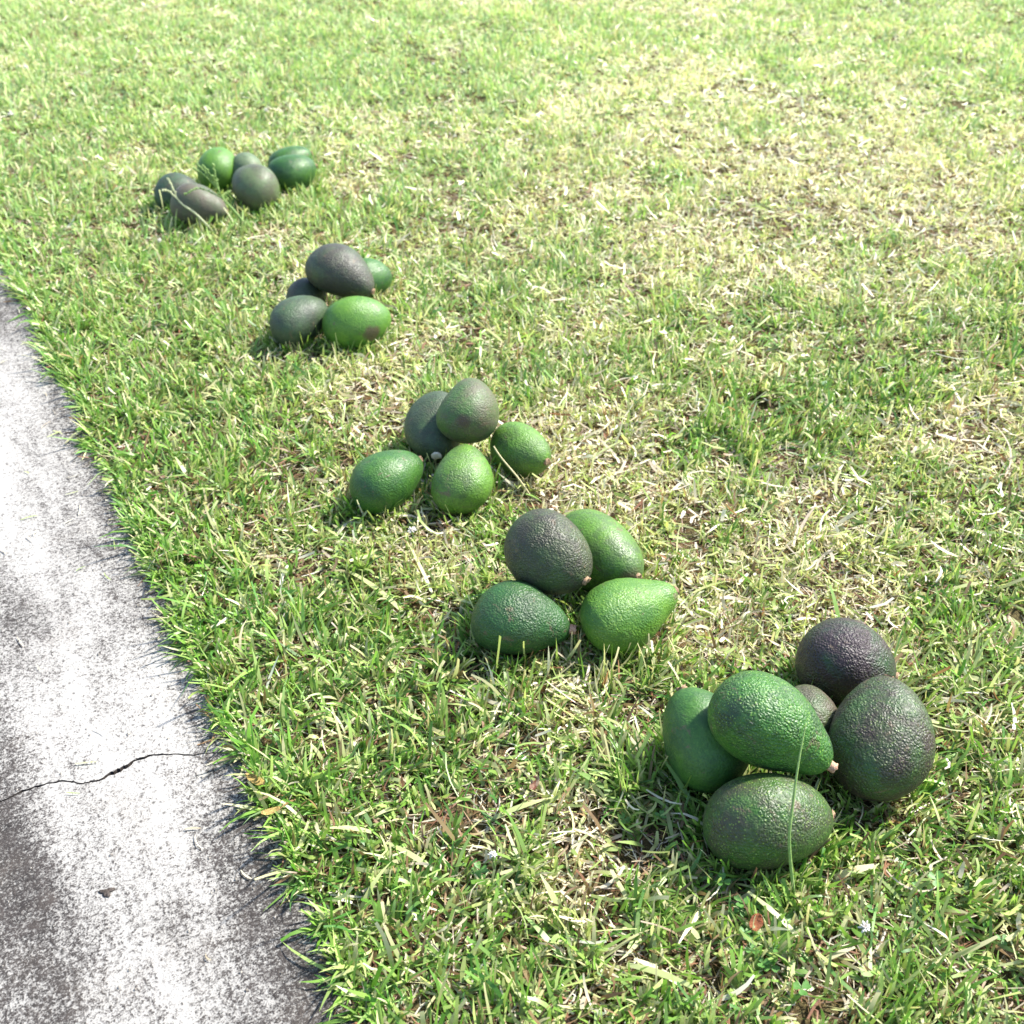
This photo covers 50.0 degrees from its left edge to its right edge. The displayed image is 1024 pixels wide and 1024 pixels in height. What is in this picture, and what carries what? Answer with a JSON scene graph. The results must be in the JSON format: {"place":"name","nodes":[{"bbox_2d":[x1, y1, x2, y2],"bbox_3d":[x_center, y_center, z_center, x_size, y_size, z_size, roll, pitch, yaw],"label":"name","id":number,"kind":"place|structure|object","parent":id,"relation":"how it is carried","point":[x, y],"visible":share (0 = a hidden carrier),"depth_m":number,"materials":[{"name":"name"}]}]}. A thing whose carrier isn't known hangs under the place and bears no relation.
{"place":"outdoors","nodes":[
{"label":"outdoors","id":0,"kind":"place"},
{"bbox_2d":[0,263,366,1023],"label":"path","id":1,"kind":"structure","parent":0,"point":[140,799],"depth_m":0.93,"materials":[{"name":"concrete"}]},
{"bbox_2d":[98,888,114,896],"bbox_3d":[-0.317,0.298,0.859,0.012,0.004,0.010,-17,39,-23],"label":"dirt clod","id":2,"kind":"object","parent":1,"relation":"on","point":[105,892],"visible":1,"depth_m":0.86,"materials":[{"name":"soil"}]},
{"bbox_2d":[1,354,329,1016],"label":"grit","id":3,"kind":"object","parent":1,"relation":"on","point":[253,888],"visible":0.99,"depth_m":0.99,"materials":[{"name":"grey gravel"}]},
{"bbox_2d":[0,0,1023,1023],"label":"ground","id":4,"kind":"structure","parent":0,"point":[645,843],"depth_m":1.43,"materials":[{"name":"plant"}]},
{"bbox_2d":[154,172,195,210],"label":"avocado","id":5,"kind":"object","parent":4,"relation":"on","point":[177,180],"visible":0.46,"depth_m":2.06,"materials":[{"name":"food"}]},
{"bbox_2d":[162,178,215,234],"bbox_3d":[-0.579,-0.546,1.975,0.085,0.112,0.024,-10,36,-14],"label":"seed stalk","id":6,"kind":"object","parent":4,"relation":"on","point":[191,210],"visible":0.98,"depth_m":1.96,"materials":[{"name":"beige plant"}]},
{"bbox_2d":[170,183,228,227],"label":"avocado","id":7,"kind":"object","parent":4,"relation":"on","point":[204,205],"visible":0.79,"depth_m":2.00,"materials":[{"name":"food"}]},
{"bbox_2d":[197,147,234,191],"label":"avocado","id":8,"kind":"object","parent":4,"relation":"on","point":[221,158],"visible":0.73,"depth_m":2.15,"materials":[{"name":"green food"}]},
{"bbox_2d":[184,163,248,229],"bbox_3d":[-0.532,-0.562,1.981,0.111,0.139,0.014,-11,36,-15],"label":"seed stalk","id":9,"kind":"object","parent":4,"relation":"on","point":[215,185],"visible":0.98,"depth_m":1.96,"materials":[{"name":"green plant"}]},
{"bbox_2d":[233,152,261,173],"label":"avocado","id":10,"kind":"object","parent":4,"relation":"on","point":[241,159],"visible":0.3,"depth_m":2.16,"materials":[{"name":"food"}]},
{"bbox_2d":[245,773,264,784],"bbox_3d":[-0.217,0.227,0.929,0.024,0.005,0.008,16,42,35],"label":"dead leaf","id":11,"kind":"object","parent":4,"relation":"on","point":[253,778],"visible":1,"depth_m":0.93,"materials":[{"name":"plant"}]},
{"bbox_2d":[232,164,279,211],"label":"avocado","id":12,"kind":"object","parent":4,"relation":"on","point":[255,186],"visible":0.96,"depth_m":2.06,"materials":[{"name":"food"}]},
{"bbox_2d":[261,806,279,814],"bbox_3d":[-0.199,0.246,0.905,0.016,0.004,0.006,-13,43,-27],"label":"dead leaf","id":13,"kind":"object","parent":4,"relation":"on","point":[269,811],"visible":1,"depth_m":0.91,"materials":[{"name":"plant"}]},
{"bbox_2d":[268,146,312,164],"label":"avocado","id":14,"kind":"object","parent":4,"relation":"on","point":[297,150],"visible":0.38,"depth_m":2.20,"materials":[{"name":"green food"}]},
{"bbox_2d":[267,155,316,193],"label":"avocado","id":15,"kind":"object","parent":4,"relation":"on","point":[287,170],"visible":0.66,"depth_m":2.14,"materials":[{"name":"green food"}]},
{"bbox_2d":[269,295,327,347],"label":"avocado","id":16,"kind":"object","parent":4,"relation":"on","point":[292,319],"visible":0.86,"depth_m":1.59,"materials":[{"name":"green food"}]},
{"bbox_2d":[286,277,326,301],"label":"avocado","id":17,"kind":"object","parent":4,"relation":"on","point":[301,286],"visible":0.31,"depth_m":1.68,"materials":[{"name":"food"}]},
{"bbox_2d":[305,243,374,296],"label":"avocado","id":18,"kind":"object","parent":17,"relation":"on","point":[339,269],"visible":0.96,"depth_m":1.64,"materials":[{"name":"food"}]},
{"bbox_2d":[322,296,392,349],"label":"avocado","id":19,"kind":"object","parent":4,"relation":"on","point":[359,319],"visible":0.98,"depth_m":1.59,"materials":[{"name":"green food"}]},
{"bbox_2d":[363,258,392,298],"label":"avocado","id":20,"kind":"object","parent":4,"relation":"on","point":[382,273],"visible":0.49,"depth_m":1.74,"materials":[{"name":"green food"}]},
{"bbox_2d":[349,450,422,513],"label":"avocado","id":21,"kind":"object","parent":4,"relation":"on","point":[382,480],"visible":1,"depth_m":1.25,"materials":[{"name":"green food"}]},
{"bbox_2d":[408,526,416,542],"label":"clover flower","id":22,"kind":"object","parent":4,"relation":"on","point":[412,529],"visible":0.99,"depth_m":1.22,"materials":[{"name":"white plant"}]},
{"bbox_2d":[404,391,459,460],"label":"avocado","id":23,"kind":"object","parent":4,"relation":"on","point":[424,435],"visible":0.77,"depth_m":1.34,"materials":[{"name":"green food"}]},
{"bbox_2d":[436,378,498,443],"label":"avocado","id":24,"kind":"object","parent":23,"relation":"on","point":[468,411],"visible":1,"depth_m":1.29,"materials":[{"name":"green food"}]},
{"bbox_2d":[431,444,492,514],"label":"avocado","id":25,"kind":"object","parent":4,"relation":"on","point":[462,480],"visible":0.99,"depth_m":1.24,"materials":[{"name":"green food"}]},
{"bbox_2d":[487,851,497,868],"bbox_3d":[-0.015,0.278,0.864,0.009,0.034,0.008,0,35,0],"label":"clover flower","id":26,"kind":"object","parent":4,"relation":"on","point":[492,854],"visible":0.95,"depth_m":0.86,"materials":[{"name":"white plant"}]},
{"bbox_2d":[493,446,530,496],"bbox_3d":[0.000,-0.047,1.291,0.047,0.063,0.006,9,36,12],"label":"straw","id":27,"kind":"object","parent":4,"relation":"on","point":[514,473],"visible":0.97,"depth_m":1.29,"materials":[{"name":"beige plant"}]},
{"bbox_2d":[490,421,550,477],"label":"avocado","id":28,"kind":"object","parent":4,"relation":"on","point":[524,450],"visible":0.98,"depth_m":1.30,"materials":[{"name":"green food"}]},
{"bbox_2d":[471,580,576,654],"bbox_3d":[0.012,0.105,1.070,0.104,0.071,0.075,5,35,7],"label":"avocado","id":29,"kind":"object","parent":4,"relation":"on","point":[514,614],"visible":0.99,"depth_m":1.05,"materials":[{"name":"green food"}]},
{"bbox_2d":[504,508,592,594],"bbox_3d":[0.037,0.041,1.091,0.098,0.079,0.078,37,48,25],"label":"avocado","id":30,"kind":"object","parent":29,"relation":"on","point":[547,551],"visible":0.98,"depth_m":1.06,"materials":[{"name":"food"}]},
{"bbox_2d":[529,774,539,789],"bbox_3d":[0.019,0.229,0.932,0.008,0.003,0.014,4,51,27],"label":"dead leaf","id":31,"kind":"object","parent":4,"relation":"on","point":[533,783],"visible":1,"depth_m":0.93,"materials":[{"name":"plant"}]},
{"bbox_2d":[566,509,643,591],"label":"avocado","id":32,"kind":"object","parent":4,"relation":"on","point":[616,552],"visible":0.52,"depth_m":1.11,"materials":[{"name":"green food"}]},
{"bbox_2d":[580,578,679,654],"bbox_3d":[0.115,0.098,1.079,0.106,0.071,0.073,-21,40,-19],"label":"avocado","id":33,"kind":"object","parent":4,"relation":"on","point":[621,613],"visible":0.98,"depth_m":1.05,"materials":[{"name":"green food"}]},
{"bbox_2d":[663,684,748,792],"bbox_3d":[0.165,0.191,0.936,0.074,0.070,0.093,-13,69,-18],"label":"avocado","id":34,"kind":"object","parent":4,"relation":"on","point":[701,755],"visible":0.77,"depth_m":0.91,"materials":[{"name":"green food"}]},
{"bbox_2d":[708,670,837,774],"bbox_3d":[0.214,0.174,0.890,0.114,0.076,0.077,32,40,3],"label":"avocado","id":35,"kind":"object","parent":34,"relation":"on","point":[758,719],"visible":1,"depth_m":0.86,"materials":[{"name":"green food"}]},
{"bbox_2d":[446,158,1006,995],"bbox_3d":[0.152,-0.207,1.561,0.471,0.017,1.920,-2,35,-3],"label":"clover","id":36,"kind":"object","parent":4,"relation":"on","point":[482,870],"visible":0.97,"depth_m":0.83,"materials":[{"name":"green plant"}]},
{"bbox_2d":[749,913,762,930],"bbox_3d":[0.183,0.307,0.821,0.010,0.003,0.013,23,64,21],"label":"dead leaf","id":37,"kind":"object","parent":4,"relation":"on","point":[758,922],"visible":1,"depth_m":0.82,"materials":[{"name":"orange plant"}]},
{"bbox_2d":[702,772,835,869],"bbox_3d":[0.206,0.243,0.874,0.108,0.076,0.076,-5,35,-7],"label":"avocado","id":38,"kind":"object","parent":4,"relation":"on","point":[745,823],"visible":0.98,"depth_m":0.85,"materials":[{"name":"green food"}]},
{"bbox_2d":[795,684,836,733],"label":"avocado","id":39,"kind":"object","parent":4,"relation":"on","point":[821,702],"visible":0.3,"depth_m":0.95,"materials":[{"name":"green food"}]},
{"bbox_2d":[795,617,898,704],"bbox_3d":[0.311,0.140,1.017,0.093,0.078,0.080,12,37,16],"label":"avocado","id":40,"kind":"object","parent":4,"relation":"on","point":[839,659],"visible":0.81,"depth_m":0.99,"materials":[{"name":"black food"}]},
{"bbox_2d":[857,920,870,941],"bbox_3d":[0.260,0.314,0.814,0.010,0.031,0.010,0,35,0],"label":"clover flower","id":41,"kind":"object","parent":4,"relation":"on","point":[865,926],"visible":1,"depth_m":0.81,"materials":[{"name":"white plant"}]},
{"bbox_2d":[828,674,935,800],"bbox_3d":[0.313,0.190,0.928,0.086,0.082,0.111,13,62,18],"label":"avocado","id":42,"kind":"object","parent":4,"relation":"on","point":[881,733],"visible":0.95,"depth_m":0.90,"materials":[{"name":"green food"}]}
]}

